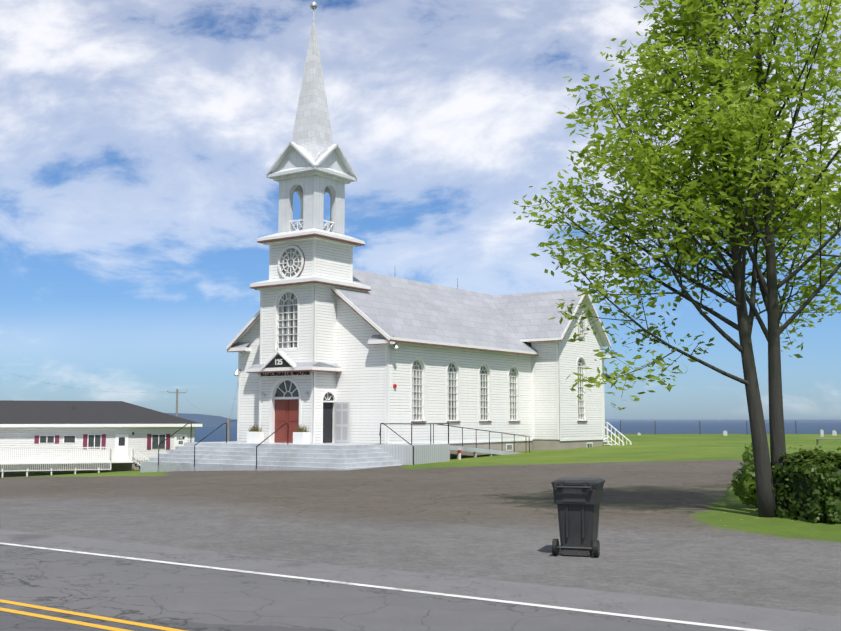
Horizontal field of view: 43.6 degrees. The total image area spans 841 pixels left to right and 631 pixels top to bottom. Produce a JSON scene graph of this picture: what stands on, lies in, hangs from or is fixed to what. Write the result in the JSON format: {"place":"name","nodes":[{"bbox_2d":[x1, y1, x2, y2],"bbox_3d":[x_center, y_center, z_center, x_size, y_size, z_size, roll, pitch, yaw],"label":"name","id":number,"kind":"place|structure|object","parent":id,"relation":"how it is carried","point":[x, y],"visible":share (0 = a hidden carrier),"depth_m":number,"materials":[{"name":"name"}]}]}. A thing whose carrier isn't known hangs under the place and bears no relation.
{"place":"outdoors","nodes":[
{"label":"outdoors","id":0,"kind":"place"},
{"bbox_2d":[166,413,236,426],"bbox_3d":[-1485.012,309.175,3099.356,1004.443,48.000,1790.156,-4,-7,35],"label":"shore hill","id":1,"kind":"structure","parent":0,"point":[209,421],"depth_m":3511.07,"materials":[{"name":"blue"}]},
{"bbox_2d":[0,434,840,615],"bbox_3d":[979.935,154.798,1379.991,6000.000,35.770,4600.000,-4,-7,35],"label":"ground","id":2,"kind":"structure","parent":0,"point":[678,519],"depth_m":21.38,"materials":[{"name":"grey asphalt"}]},
{"bbox_2d":[0,400,201,477],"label":"house","id":3,"kind":"structure","parent":2,"relation":"on","point":[48,437],"depth_m":82.10,"materials":[{"name":"wood"}]},
{"bbox_2d":[167,389,236,441],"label":"utility poles","id":4,"kind":"object","parent":2,"relation":"on","point":[228,424],"visible":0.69,"depth_m":71.81,"materials":[{"name":"brown wood"}]},
{"bbox_2d":[140,441,517,472],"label":"entrance steps","id":5,"kind":"structure","parent":2,"relation":"on","point":[228,456],"depth_m":48.34,"materials":[{"name":"grey concrete"}]},
{"bbox_2d":[247,424,310,443],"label":"flower planters","id":6,"kind":"object","parent":5,"relation":"on","point":[301,436],"visible":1,"depth_m":50.48,"materials":[{"name":"white wood"}]},
{"bbox_2d":[158,423,529,468],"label":"handrails","id":7,"kind":"object","parent":5,"relation":"on","point":[448,425],"visible":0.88,"depth_m":50.13,"materials":[{"name":"grey metal"}]},
{"bbox_2d":[226,2,631,457],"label":"church","id":8,"kind":"structure","parent":2,"relation":"on","point":[369,352],"depth_m":53.93,"materials":[{"name":"wood"}]},
{"bbox_2d":[275,359,282,364],"bbox_3d":[-6.943,2.277,51.531,0.469,0.276,0.020,-4,-7,35],"label":"church sign","id":9,"kind":"object","parent":8,"relation":"attached to","point":[278,360],"visible":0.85,"depth_m":51.52,"materials":[{"name":"white"}]},
{"bbox_2d":[261,371,309,375],"bbox_3d":[-6.689,2.857,51.878,3.245,0.224,0.020,-4,-7,35],"label":"sign lettering","id":10,"kind":"object","parent":8,"relation":"attached to","point":[295,373],"visible":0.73,"depth_m":51.80},
{"bbox_2d":[551,477,604,557],"bbox_3d":[2.380,3.023,15.823,0.700,1.118,0.908,-2,-6,18],"label":"wheelie bin","id":11,"kind":"object","parent":2,"relation":"on","point":[577,500],"visible":1,"depth_m":15.53,"materials":[{"name":"plastic"}]},
{"bbox_2d":[513,0,840,517],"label":"tree","id":12,"kind":"object","parent":2,"relation":"on","point":[740,60],"depth_m":21.65,"materials":[{"name":"green plant"}]},
{"bbox_2d":[620,420,840,444],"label":"chain link fence","id":13,"kind":"object","parent":2,"relation":"on","point":[730,422],"visible":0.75,"depth_m":94.47,"materials":[{"name":"grey metal"}]},
{"bbox_2d":[637,429,836,436],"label":"gravestones","id":14,"kind":"object","parent":2,"relation":"on","point":[834,432],"visible":0.77,"depth_m":88.07,"materials":[{"name":"stone"}]},
{"bbox_2d":[731,461,757,507],"bbox_3d":[7.436,3.730,23.238,1.171,1.035,1.182,-4,-7,35],"label":"shrub","id":15,"kind":"object","parent":2,"relation":"on","point":[744,487],"visible":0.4,"depth_m":23.08,"materials":[{"name":"green plant"}]},
{"bbox_2d":[740,440,754,471],"bbox_3d":[10.014,4.330,31.532,0.872,1.156,0.876,-4,-7,35],"label":"sapling shrub","id":16,"kind":"object","parent":2,"relation":"on","point":[747,455],"visible":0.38,"depth_m":31.41,"materials":[{"name":"green plant"}]},
{"bbox_2d":[755,440,840,523],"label":"hedge","id":17,"kind":"object","parent":2,"relation":"on","point":[820,462],"depth_m":20.61,"materials":[{"name":"green plant"}]},
{"bbox_2d":[0,529,840,630],"bbox_3d":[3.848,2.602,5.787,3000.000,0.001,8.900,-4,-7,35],"label":"road","id":18,"kind":"structure","parent":0,"point":[184,597],"depth_m":11.82,"materials":[{"name":"grey asphalt"}]},
{"bbox_2d":[0,542,765,630],"bbox_3d":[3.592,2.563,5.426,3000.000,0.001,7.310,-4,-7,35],"label":"road markings","id":19,"kind":"object","parent":18,"relation":"on","point":[173,629],"depth_m":11.18,"materials":[{"name":"white paint"}]},
{"bbox_2d":[0,0,840,418],"label":"sky","id":20,"kind":"structure","parent":0,"point":[140,140],"materials":[{"name":"blue"}]},
{"bbox_2d":[194,419,840,441],"bbox_3d":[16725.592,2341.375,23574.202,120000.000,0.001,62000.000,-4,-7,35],"label":"sea","id":21,"kind":"structure","parent":0,"point":[219,433],"depth_m":3007.09,"materials":[{"name":"blue liquid"}]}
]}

